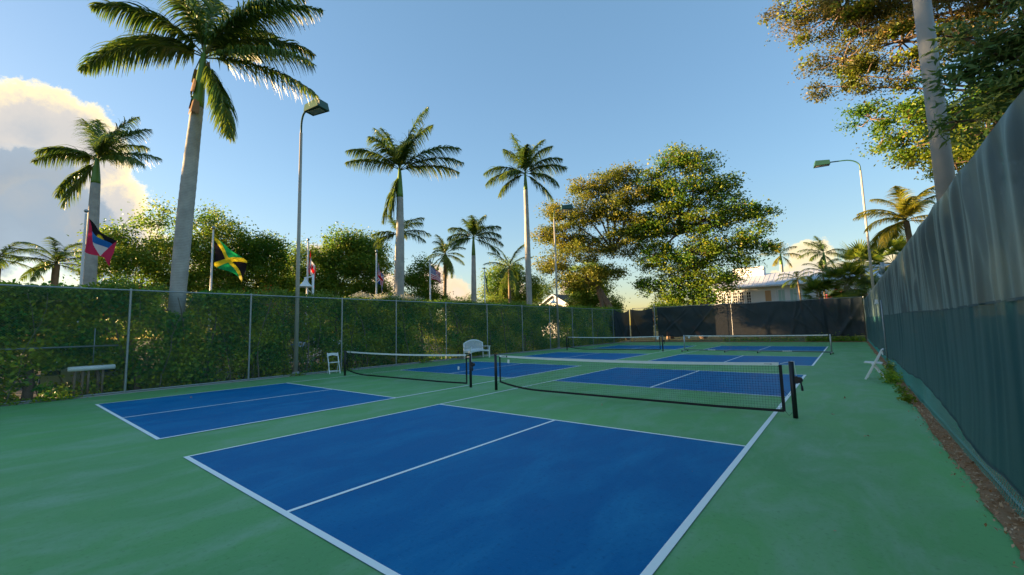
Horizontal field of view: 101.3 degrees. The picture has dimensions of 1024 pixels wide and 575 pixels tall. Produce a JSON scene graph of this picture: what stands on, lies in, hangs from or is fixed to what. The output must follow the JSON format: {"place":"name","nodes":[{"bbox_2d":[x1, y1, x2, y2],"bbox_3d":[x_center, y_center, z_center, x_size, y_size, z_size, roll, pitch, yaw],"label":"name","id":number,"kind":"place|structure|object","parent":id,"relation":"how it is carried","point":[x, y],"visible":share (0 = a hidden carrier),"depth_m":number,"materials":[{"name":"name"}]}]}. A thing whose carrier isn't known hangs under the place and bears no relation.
{"place":"outdoors","nodes":[
{"label":"outdoors","id":0,"kind":"place"},
{"bbox_2d":[38,348,116,395],"bbox_3d":[-15.009,2.766,14.539,4.480,1.490,1.760,-7,-7,42],"label":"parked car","id":1,"kind":"object","parent":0,"point":[61,372],"visible":0.24,"depth_m":12.77,"materials":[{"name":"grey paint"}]},
{"bbox_2d":[0,345,564,398],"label":"parking lot","id":2,"kind":"structure","parent":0,"point":[18,393],"depth_m":19.19,"materials":[{"name":"grey asphalt"}]},
{"bbox_2d":[0,279,65,374],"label":"shrub","id":3,"kind":"object","parent":2,"relation":"on","point":[18,322],"visible":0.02,"depth_m":20.79,"materials":[{"name":"green plant"}]},
{"bbox_2d":[77,209,88,322],"bbox_3d":[-18.701,0.249,18.185,0.160,7.450,0.160,-6,-7,38],"label":"flagpole","id":4,"kind":"object","parent":2,"relation":"on","point":[83,250],"visible":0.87,"depth_m":18.34,"materials":[{"name":"grey metal"}]},
{"bbox_2d":[85,219,116,265],"bbox_3d":[-18.271,-1.987,18.722,1.051,2.118,0.298,1,-6,-20],"label":"triangle flag","id":5,"kind":"object","parent":4,"relation":"attached to","point":[98,243],"visible":1,"depth_m":18.64,"materials":[{"name":"fabric"}]},
{"bbox_2d":[30,116,161,315],"bbox_3d":[-24.210,-2.930,24.718,7.340,15.322,3.967,-2,-6,1],"label":"palm tree","id":6,"kind":"object","parent":2,"relation":"on","point":[102,147],"visible":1,"depth_m":24.48,"materials":[{"name":"green plant"}]},
{"bbox_2d":[57,287,166,354],"bbox_3d":[-22.980,2.267,24.193,6.242,4.824,4.923,0,-6,-17],"label":"shrub","id":7,"kind":"object","parent":2,"relation":"on","point":[131,327],"visible":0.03,"depth_m":24.41,"materials":[{"name":"green plant"}]},
{"bbox_2d":[166,288,244,343],"bbox_3d":[-19.787,2.448,28.371,5.367,5.099,5.579,-6,-7,38],"label":"shrub","id":8,"kind":"object","parent":2,"relation":"on","point":[205,318],"visible":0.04,"depth_m":27.21,"materials":[{"name":"green plant"}]},
{"bbox_2d":[208,226,214,331],"bbox_3d":[-15.209,0.496,21.169,0.160,7.350,0.160,-6,-7,38],"label":"flagpole","id":9,"kind":"object","parent":2,"relation":"on","point":[211,270],"visible":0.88,"depth_m":21.32,"materials":[{"name":"grey metal"}]},
{"bbox_2d":[214,237,246,281],"bbox_3d":[-14.551,-1.430,21.703,1.470,2.348,0.328,0,-6,-19],"label":"saltire flag","id":10,"kind":"object","parent":9,"relation":"attached to","point":[227,259],"visible":1,"depth_m":21.62,"materials":[{"name":"fabric"}]},
{"bbox_2d":[226,283,315,339],"bbox_3d":[-17.463,2.433,29.980,4.625,5.318,7.486,-6,-7,38],"label":"shrub","id":11,"kind":"object","parent":2,"relation":"on","point":[265,289],"visible":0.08,"depth_m":29.86,"materials":[{"name":"green plant"}]},
{"bbox_2d":[305,238,309,323],"bbox_3d":[-11.436,0.739,23.412,0.160,7.100,0.160,-6,-7,38],"label":"flagpole","id":12,"kind":"object","parent":2,"relation":"on","point":[308,239],"visible":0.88,"depth_m":23.61,"materials":[{"name":"grey metal"}]},
{"bbox_2d":[308,251,315,279],"bbox_3d":[-11.195,-1.049,23.640,0.480,2.109,0.249,-3,-6,12],"label":"maple leaf flag","id":13,"kind":"object","parent":12,"relation":"attached to","point":[312,269],"visible":0.91,"depth_m":23.63,"materials":[{"name":"fabric"}]},
{"bbox_2d":[375,250,377,295],"bbox_3d":[-8.010,1.031,24.761,0.160,6.600,0.160,-6,-7,38],"label":"flagpole","id":14,"kind":"object","parent":2,"relation":"on","point":[376,274],"visible":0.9,"depth_m":24.86,"materials":[{"name":"grey metal"}]},
{"bbox_2d":[377,263,383,289],"bbox_3d":[-7.772,-0.576,24.969,0.461,1.873,0.248,-3,-6,13],"label":"crossed flag","id":15,"kind":"object","parent":14,"relation":"attached to","point":[380,278],"visible":1,"depth_m":24.95,"materials":[{"name":"fabric"}]},
{"bbox_2d":[370,215,430,294],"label":"palm tree","id":16,"kind":"object","parent":2,"relation":"on","point":[388,236],"visible":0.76,"depth_m":35.26,"materials":[{"name":"green plant"}]},
{"bbox_2d":[344,106,464,299],"bbox_3d":[-6.820,-3.727,26.357,7.789,16.329,3.578,-1,-6,-2],"label":"palm tree","id":17,"kind":"object","parent":2,"relation":"on","point":[399,155],"visible":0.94,"depth_m":26.79,"materials":[{"name":"green plant"}]},
{"bbox_2d":[388,252,455,346],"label":"garden tree","id":18,"kind":"object","parent":2,"relation":"on","point":[417,278],"visible":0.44,"depth_m":38.87,"materials":[{"name":"green plant"}]},
{"bbox_2d":[429,260,431,358],"bbox_3d":[-4.967,1.302,25.520,0.160,6.050,0.160,-6,-7,38],"label":"flagpole","id":19,"kind":"object","parent":2,"relation":"on","point":[430,289],"visible":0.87,"depth_m":25.64,"materials":[{"name":"grey metal"}]},
{"bbox_2d":[431,266,440,283],"bbox_3d":[-4.659,-0.798,25.754,0.626,1.143,0.230,1,-6,-25],"label":"striped flag","id":20,"kind":"object","parent":19,"relation":"attached to","point":[435,274],"visible":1,"depth_m":25.79,"materials":[{"name":"fabric"}]},
{"bbox_2d":[424,234,465,315],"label":"palm tree","id":21,"kind":"object","parent":2,"relation":"on","point":[447,263],"visible":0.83,"depth_m":44.67,"materials":[{"name":"green plant"}]},
{"bbox_2d":[438,294,483,329],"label":"shrub","id":22,"kind":"object","parent":2,"relation":"on","point":[462,301],"visible":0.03,"depth_m":44.57,"materials":[{"name":"green plant"}]},
{"bbox_2d":[446,215,503,313],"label":"palm tree","id":23,"kind":"object","parent":2,"relation":"on","point":[474,228],"visible":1,"depth_m":42.18,"materials":[{"name":"green plant"}]},
{"bbox_2d":[483,267,485,302],"bbox_3d":[-2.022,1.637,31.623,0.160,6.400,0.160,-6,-7,38],"label":"flagpole","id":24,"kind":"object","parent":2,"relation":"on","point":[484,286],"visible":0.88,"depth_m":31.74,"materials":[{"name":"grey metal"}]},
{"bbox_2d":[482,294,517,334],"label":"shrub","id":25,"kind":"object","parent":2,"relation":"on","point":[492,300],"visible":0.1,"depth_m":45.64,"materials":[{"name":"green plant"}]},
{"bbox_2d":[483,244,532,342],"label":"palm tree","id":26,"kind":"object","parent":2,"relation":"on","point":[509,276],"visible":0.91,"depth_m":44.18,"materials":[{"name":"green plant"}]},
{"bbox_2d":[483,133,567,304],"bbox_3d":[1.434,-4.518,36.399,7.332,19.387,3.701,0,-6,-15],"label":"palm tree","id":27,"kind":"object","parent":2,"relation":"on","point":[525,153],"visible":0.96,"depth_m":36.74,"materials":[{"name":"green plant"}]},
{"bbox_2d":[287,338,352,369],"bbox_3d":[-9.741,3.245,20.933,4.480,1.490,1.760,-5,-6,30],"label":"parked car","id":28,"kind":"object","parent":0,"point":[326,354],"visible":0.06,"depth_m":19.70,"materials":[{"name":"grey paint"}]},
{"bbox_2d":[1,325,864,402],"bbox_3d":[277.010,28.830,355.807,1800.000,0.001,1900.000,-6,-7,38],"label":"ground","id":29,"kind":"structure","parent":0,"point":[695,338],"depth_m":46.54,"materials":[{"name":"green"}]},
{"bbox_2d":[0,241,49,281],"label":"palm tree","id":30,"kind":"object","parent":29,"relation":"on","point":[12,255],"visible":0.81,"depth_m":24.97,"materials":[{"name":"green plant"}]},
{"bbox_2d":[0,236,101,285],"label":"palm tree","id":31,"kind":"object","parent":29,"relation":"on","point":[57,256],"visible":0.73,"depth_m":25.69,"materials":[{"name":"green plant"}]},
{"bbox_2d":[67,364,115,395],"bbox_3d":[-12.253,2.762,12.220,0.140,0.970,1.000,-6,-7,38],"label":"bench","id":32,"kind":"object","parent":29,"relation":"on","point":[102,367],"visible":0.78,"depth_m":12.15,"materials":[{"name":"plastic"}]},
{"bbox_2d":[59,192,216,357],"bbox_3d":[-26.017,-0.902,30.194,6.196,12.451,9.482,-6,-7,38],"label":"garden tree","id":33,"kind":"object","parent":29,"relation":"on","point":[147,263],"visible":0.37,"depth_m":29.39,"materials":[{"name":"green plant"}]},
{"bbox_2d":[75,0,322,386],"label":"palm tree","id":34,"kind":"object","parent":29,"relation":"on","point":[219,38],"visible":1,"depth_m":15.67,"materials":[{"name":"green plant"}]},
{"bbox_2d":[173,198,264,330],"bbox_3d":[-23.068,-0.760,32.959,6.446,12.534,7.587,-6,-7,38],"label":"garden tree","id":35,"kind":"object","parent":29,"relation":"on","point":[202,247],"visible":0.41,"depth_m":32.12,"materials":[{"name":"green plant"}]},
{"bbox_2d":[220,224,303,314],"bbox_3d":[-20.484,0.199,34.382,5.524,10.765,7.213,-6,-7,38],"label":"garden tree","id":36,"kind":"object","parent":29,"relation":"on","point":[272,267],"visible":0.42,"depth_m":33.89,"materials":[{"name":"green plant"}]},
{"bbox_2d":[275,236,333,315],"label":"garden tree","id":37,"kind":"object","parent":29,"relation":"on","point":[304,269],"visible":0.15,"depth_m":39.32,"materials":[{"name":"green plant"}]},
{"bbox_2d":[300,275,313,367],"bbox_3d":[-9.201,1.555,18.623,0.671,4.242,0.671,-5,-7,34],"label":"bell lantern","id":38,"kind":"object","parent":29,"relation":"on","point":[305,284],"visible":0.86,"depth_m":18.73,"materials":[{"name":"white paint"}]},
{"bbox_2d":[292,98,328,373],"bbox_3d":[-8.194,-2.040,16.913,1.447,11.216,0.596,-4,-6,24],"label":"light pole","id":39,"kind":"object","parent":29,"relation":"on","point":[314,109],"visible":0.88,"depth_m":17.09,"materials":[{"name":"metal"}]},
{"bbox_2d":[0,272,625,402],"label":"hedge","id":40,"kind":"object","parent":29,"relation":"on","point":[200,300],"visible":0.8,"depth_m":15.21,"materials":[{"name":"green plant"}]},
{"bbox_2d":[296,222,394,342],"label":"garden tree","id":41,"kind":"object","parent":29,"relation":"on","point":[352,258],"visible":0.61,"depth_m":41.47,"materials":[{"name":"green plant"}]},
{"bbox_2d":[0,342,1023,574],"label":"court surface","id":42,"kind":"object","parent":29,"relation":"on","point":[339,473],"visible":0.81,"depth_m":4.68,"materials":[{"name":"green paint"}]},
{"bbox_2d":[0,359,431,405],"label":"hedge foot plants","id":43,"kind":"object","parent":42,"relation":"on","point":[75,396],"visible":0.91,"depth_m":11.30,"materials":[{"name":"green plant"}]},
{"bbox_2d":[2,341,630,405],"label":"kerb","id":44,"kind":"structure","parent":42,"relation":"on","point":[263,378],"depth_m":14.65,"materials":[{"name":"concrete"}]},
{"bbox_2d":[0,284,630,404],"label":"chain link fence","id":45,"kind":"object","parent":44,"relation":"on","point":[129,313],"visible":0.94,"depth_m":14.90,"materials":[{"name":"metal"}]},
{"bbox_2d":[614,310,629,336],"bbox_3d":[10.552,3.462,39.982,0.174,2.680,3.450,-6,-7,38],"label":"corner screen","id":46,"kind":"object","parent":45,"relation":"attached to","point":[621,324],"visible":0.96,"depth_m":39.89,"materials":[{"name":"black fabric"}]},
{"bbox_2d":[327,352,340,373],"bbox_3d":[-7.237,3.070,17.033,0.428,0.837,0.460,3,-7,-37],"label":"folding chair","id":47,"kind":"object","parent":42,"relation":"on","point":[330,354],"visible":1,"depth_m":17.08,"materials":[{"name":"white plastic"}]},
{"bbox_2d":[344,350,474,386],"bbox_3d":[-3.757,2.615,13.971,6.893,0.956,0.113,-6,-7,38],"label":"pickleball net","id":48,"kind":"object","parent":42,"relation":"on","point":[445,357],"visible":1,"depth_m":13.42,"materials":[{"name":"black fabric"}]},
{"bbox_2d":[463,339,489,358],"bbox_3d":[-1.967,3.446,23.602,0.644,1.061,1.610,-6,-7,38],"label":"garden bench","id":49,"kind":"object","parent":42,"relation":"on","point":[470,345],"visible":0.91,"depth_m":23.66,"materials":[{"name":"white paint"}]},
{"bbox_2d":[566,336,664,350],"bbox_3d":[6.490,3.634,27.307,6.893,0.956,0.113,-6,-7,38],"label":"pickleball net","id":50,"kind":"object","parent":42,"relation":"on","point":[614,344],"visible":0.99,"depth_m":27.18,"materials":[{"name":"black fabric"}]},
{"bbox_2d":[494,354,803,418],"bbox_3d":[2.211,1.997,9.180,6.893,0.956,0.113,-6,-7,38],"label":"pickleball net","id":51,"kind":"object","parent":42,"relation":"on","point":[794,379],"visible":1,"depth_m":8.34,"materials":[{"name":"black fabric"}]},
{"bbox_2d":[631,341,866,341],"bbox_3d":[18.577,4.579,35.611,17.700,0.020,1.580,-6,-7,38],"label":"dirt strip","id":52,"kind":"object","parent":42,"relation":"on","point":[752,341],"visible":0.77,"depth_m":34.46,"materials":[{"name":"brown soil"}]},
{"bbox_2d":[632,296,867,341],"bbox_3d":[18.674,2.827,35.757,17.614,3.550,0.418,-6,-7,38],"label":"back fence","id":53,"kind":"object","parent":52,"relation":"on","point":[654,307],"visible":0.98,"depth_m":35.37,"materials":[{"name":"metal"}]},
{"bbox_2d":[630,297,865,337],"bbox_3d":[18.547,2.811,35.850,17.680,2.852,0.294,-6,-7,38],"label":"back windscreen","id":54,"kind":"object","parent":53,"relation":"attached to","point":[834,317],"visible":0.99,"depth_m":34.54,"materials":[{"name":"black fabric"}]},
{"bbox_2d":[681,334,833,354],"bbox_3d":[12.741,3.008,22.482,7.048,0.950,0.928,-7,-8,43],"label":"portable net","id":55,"kind":"object","parent":42,"relation":"on","point":[830,352],"visible":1,"depth_m":21.96,"materials":[{"name":"black fabric"}]},
{"bbox_2d":[864,348,885,379],"bbox_3d":[9.903,2.085,11.461,0.460,0.837,0.428,-7,-8,44],"label":"folding chair","id":56,"kind":"object","parent":42,"relation":"on","point":[875,362],"visible":0.85,"depth_m":11.34,"materials":[{"name":"white plastic"}]},
{"bbox_2d":[880,300,887,370],"bbox_3d":[11.286,1.470,12.698,0.070,2.216,0.554,-7,-8,43],"label":"support post","id":57,"kind":"object","parent":42,"relation":"on","point":[884,331],"visible":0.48,"depth_m":12.68,"materials":[{"name":"metal"}]},
{"bbox_2d":[883,358,896,372],"bbox_3d":[10.848,2.286,12.057,0.346,0.488,0.453,-6,-7,38],"label":"weed","id":58,"kind":"object","parent":42,"relation":"on","point":[889,365],"visible":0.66,"depth_m":12.02,"materials":[{"name":"green plant"}]},
{"bbox_2d":[881,367,898,376],"bbox_3d":[10.254,2.338,11.400,0.390,0.358,0.597,-3,-6,17],"label":"weed","id":59,"kind":"object","parent":42,"relation":"on","point":[889,371],"visible":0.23,"depth_m":11.36,"materials":[{"name":"green plant"}]},
{"bbox_2d":[876,367,904,383],"bbox_3d":[9.608,2.240,10.645,0.625,0.435,0.891,-6,-7,38],"label":"weed","id":60,"kind":"object","parent":42,"relation":"on","point":[894,378],"visible":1,"depth_m":10.55,"materials":[{"name":"green plant"}]},
{"bbox_2d":[889,382,909,393],"bbox_3d":[8.565,2.230,9.260,0.335,0.255,0.422,-2,-6,2],"label":"weed","id":61,"kind":"object","parent":42,"relation":"on","point":[898,387],"visible":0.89,"depth_m":9.21,"materials":[{"name":"green plant"}]},
{"bbox_2d":[476,257,554,332],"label":"garden tree","id":62,"kind":"object","parent":29,"relation":"on","point":[493,281],"visible":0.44,"depth_m":53.47,"materials":[{"name":"green plant"}]},
{"bbox_2d":[523,297,547,313],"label":"shrub","id":63,"kind":"object","parent":29,"relation":"on","point":[538,299],"visible":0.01,"depth_m":45.73,"materials":[{"name":"green plant"}]},
{"bbox_2d":[541,294,573,334],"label":"gabled house","id":64,"kind":"structure","parent":29,"relation":"on","point":[561,298],"depth_m":61.59,"materials":[{"name":"white paint"}]},
{"bbox_2d":[553,204,572,347],"bbox_3d":[4.045,-0.865,32.175,1.627,11.170,0.596,-1,-6,-1],"label":"light pole","id":65,"kind":"object","parent":29,"relation":"on","point":[568,207],"visible":0.87,"depth_m":32.22,"materials":[{"name":"metal"}]},
{"bbox_2d":[533,259,612,304],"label":"garden tree","id":66,"kind":"object","parent":29,"relation":"on","point":[563,291],"visible":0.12,"depth_m":65.22,"materials":[{"name":"green plant"}]},
{"bbox_2d":[524,161,662,339],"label":"broad tree","id":67,"kind":"object","parent":29,"relation":"on","point":[598,209],"visible":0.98,"depth_m":50.77,"materials":[{"name":"green plant"}]},
{"bbox_2d":[563,277,629,320],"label":"garden tree","id":68,"kind":"object","parent":29,"relation":"on","point":[586,299],"visible":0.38,"depth_m":54.12,"materials":[{"name":"green plant"}]},
{"bbox_2d":[643,302,686,340],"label":"shrub","id":69,"kind":"object","parent":29,"relation":"on","point":[663,305],"visible":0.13,"depth_m":44.00,"materials":[{"name":"green plant"}]},
{"bbox_2d":[612,139,786,338],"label":"broad tree","id":70,"kind":"object","parent":29,"relation":"on","point":[671,211],"visible":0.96,"depth_m":47.11,"materials":[{"name":"green plant"}]},
{"bbox_2d":[721,334,798,340],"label":"ground plants","id":71,"kind":"object","parent":29,"relation":"on","point":[744,339],"visible":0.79,"depth_m":34.48,"materials":[{"name":"green plant"}]},
{"bbox_2d":[759,239,802,271],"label":"palm tree","id":72,"kind":"object","parent":29,"relation":"on","point":[779,258],"visible":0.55,"depth_m":80.35,"materials":[{"name":"green plant"}]},
{"bbox_2d":[775,271,813,337],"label":"palm tree","id":73,"kind":"object","parent":29,"relation":"on","point":[793,284],"visible":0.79,"depth_m":40.92,"materials":[{"name":"green plant"}]},
{"bbox_2d":[712,263,889,330],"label":"white house","id":74,"kind":"structure","parent":29,"relation":"on","point":[759,285],"depth_m":52.07,"materials":[{"name":"paint"}]},
{"bbox_2d":[726,293,731,304],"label":"window","id":75,"kind":"structure","parent":74,"relation":"in","point":[730,298],"depth_m":54.14,"materials":[{"name":"white paint"}]},
{"bbox_2d":[732,292,737,302],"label":"window","id":76,"kind":"structure","parent":74,"relation":"in","point":[735,295],"depth_m":53.74,"materials":[{"name":"white glass"}]},
{"bbox_2d":[739,292,744,303],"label":"window","id":77,"kind":"structure","parent":74,"relation":"in","point":[741,294],"depth_m":53.27,"materials":[{"name":"white paint"}]},
{"bbox_2d":[746,291,751,301],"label":"window","id":78,"kind":"structure","parent":74,"relation":"in","point":[748,294],"depth_m":52.79,"materials":[{"name":"white paint"}]},
{"bbox_2d":[777,289,785,300],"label":"window","id":79,"kind":"structure","parent":74,"relation":"in","point":[781,293],"depth_m":50.60,"materials":[{"name":"grey glass"}]},
{"bbox_2d":[789,288,797,299],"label":"window","id":80,"kind":"structure","parent":74,"relation":"in","point":[792,296],"depth_m":49.86,"materials":[{"name":"grey glass"}]},
{"bbox_2d":[801,287,809,299],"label":"window","id":81,"kind":"structure","parent":74,"relation":"in","point":[802,287],"depth_m":49.25,"materials":[{"name":"white paint"}]},
{"bbox_2d":[794,275,844,337],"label":"fan palm","id":82,"kind":"object","parent":29,"relation":"on","point":[813,284],"visible":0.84,"depth_m":33.07,"materials":[{"name":"green plant"}]},
{"bbox_2d":[800,258,840,336],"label":"palm tree","id":83,"kind":"object","parent":29,"relation":"on","point":[821,265],"visible":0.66,"depth_m":38.13,"materials":[{"name":"green plant"}]},
{"bbox_2d":[797,236,845,267],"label":"palm tree","id":84,"kind":"object","parent":29,"relation":"on","point":[820,246],"visible":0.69,"depth_m":68.83,"materials":[{"name":"green plant"}]},
{"bbox_2d":[805,331,866,341],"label":"ground plants","id":85,"kind":"object","parent":29,"relation":"on","point":[839,338],"visible":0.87,"depth_m":31.41,"materials":[{"name":"green plant"}]},
{"bbox_2d":[812,257,870,337],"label":"fan palm","id":86,"kind":"object","parent":29,"relation":"on","point":[851,269],"visible":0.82,"depth_m":32.02,"materials":[{"name":"green plant"}]},
{"bbox_2d":[813,160,873,288],"bbox_3d":[22.241,-2.498,27.913,2.627,12.658,0.596,-4,-6,28],"label":"light pole","id":87,"kind":"object","parent":29,"relation":"on","point":[820,163],"visible":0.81,"depth_m":27.64,"materials":[{"name":"metal"}]},
{"bbox_2d":[826,238,888,340],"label":"fan palm","id":88,"kind":"object","parent":29,"relation":"on","point":[859,250],"visible":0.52,"depth_m":33.01,"materials":[{"name":"green plant"}]},
{"bbox_2d":[860,232,906,278],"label":"fan palm","id":89,"kind":"object","parent":29,"relation":"on","point":[897,245],"visible":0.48,"depth_m":28.98,"materials":[{"name":"green plant"}]},
{"bbox_2d":[755,0,1022,103],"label":"fig tree","id":90,"kind":"object","parent":29,"relation":"on","point":[898,13],"visible":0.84,"depth_m":14.75,"materials":[{"name":"green plant"}]},
{"bbox_2d":[853,185,935,249],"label":"palm tree","id":91,"kind":"object","parent":29,"relation":"on","point":[909,207],"visible":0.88,"depth_m":24.12,"materials":[{"name":"green plant"}]},
{"bbox_2d":[832,79,1003,181],"bbox_3d":[14.556,-2.114,12.366,7.651,9.504,3.383,-6,-7,38],"label":"fig tree","id":92,"kind":"object","parent":29,"relation":"on","point":[907,108],"visible":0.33,"depth_m":14.02,"materials":[{"name":"green plant"}]},
{"bbox_2d":[912,0,955,200],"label":"palm tree trunk","id":93,"kind":"object","parent":29,"relation":"on","point":[943,167],"visible":0.24,"depth_m":8.32,"materials":[{"name":"palm bark"}]},
{"bbox_2d":[888,0,1023,161],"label":"oleander tree","id":94,"kind":"object","parent":29,"relation":"on","point":[990,52],"visible":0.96,"depth_m":6.00,"materials":[{"name":"green plant"}]},
{"bbox_2d":[914,95,1016,174],"bbox_3d":[12.973,-1.780,9.326,5.539,8.275,3.526,-6,-7,38],"label":"yellow tree","id":95,"kind":"object","parent":29,"relation":"on","point":[964,156],"visible":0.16,"depth_m":10.84,"materials":[{"name":"green plant"}]},
{"bbox_2d":[0,0,1021,340],"label":"sky","id":96,"kind":"structure","parent":0,"point":[604,83],"materials":[{"name":"blue"}]},
{"bbox_2d":[867,341,1023,559],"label":"dirt margin","id":97,"kind":"object","parent":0,"point":[1002,514],"visible":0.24,"depth_m":4.11,"materials":[{"name":"brown soil"}]},
{"bbox_2d":[896,389,917,403],"bbox_3d":[7.617,2.116,8.110,0.321,0.284,0.359,-6,-7,38],"label":"weed","id":98,"kind":"object","parent":97,"relation":"on","point":[908,398],"visible":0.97,"depth_m":8.08,"materials":[{"name":"green plant"}]},
{"bbox_2d":[868,155,1023,517],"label":"green chain link fence","id":99,"kind":"object","parent":97,"relation":"on","point":[909,379],"visible":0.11,"depth_m":5.67,"materials":[{"name":"metal"}]},
{"bbox_2d":[879,262,884,274],"bbox_3d":[11.402,-0.583,12.934,0.110,0.345,0.550,-6,-7,38],"label":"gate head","id":100,"kind":"object","parent":99,"relation":"attached to","point":[882,268],"visible":0.89,"depth_m":12.74},
{"bbox_2d":[864,89,1023,499],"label":"windscreen","id":101,"kind":"object","parent":99,"relation":"attached to","point":[948,289],"visible":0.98,"depth_m":3.85,"materials":[{"name":"fabric"}]},
{"bbox_2d":[870,346,1023,567],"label":"leaf litter","id":102,"kind":"object","parent":97,"relation":"on","point":[985,504],"visible":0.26,"depth_m":4.29,"materials":[{"name":"brown plant"}]}
]}

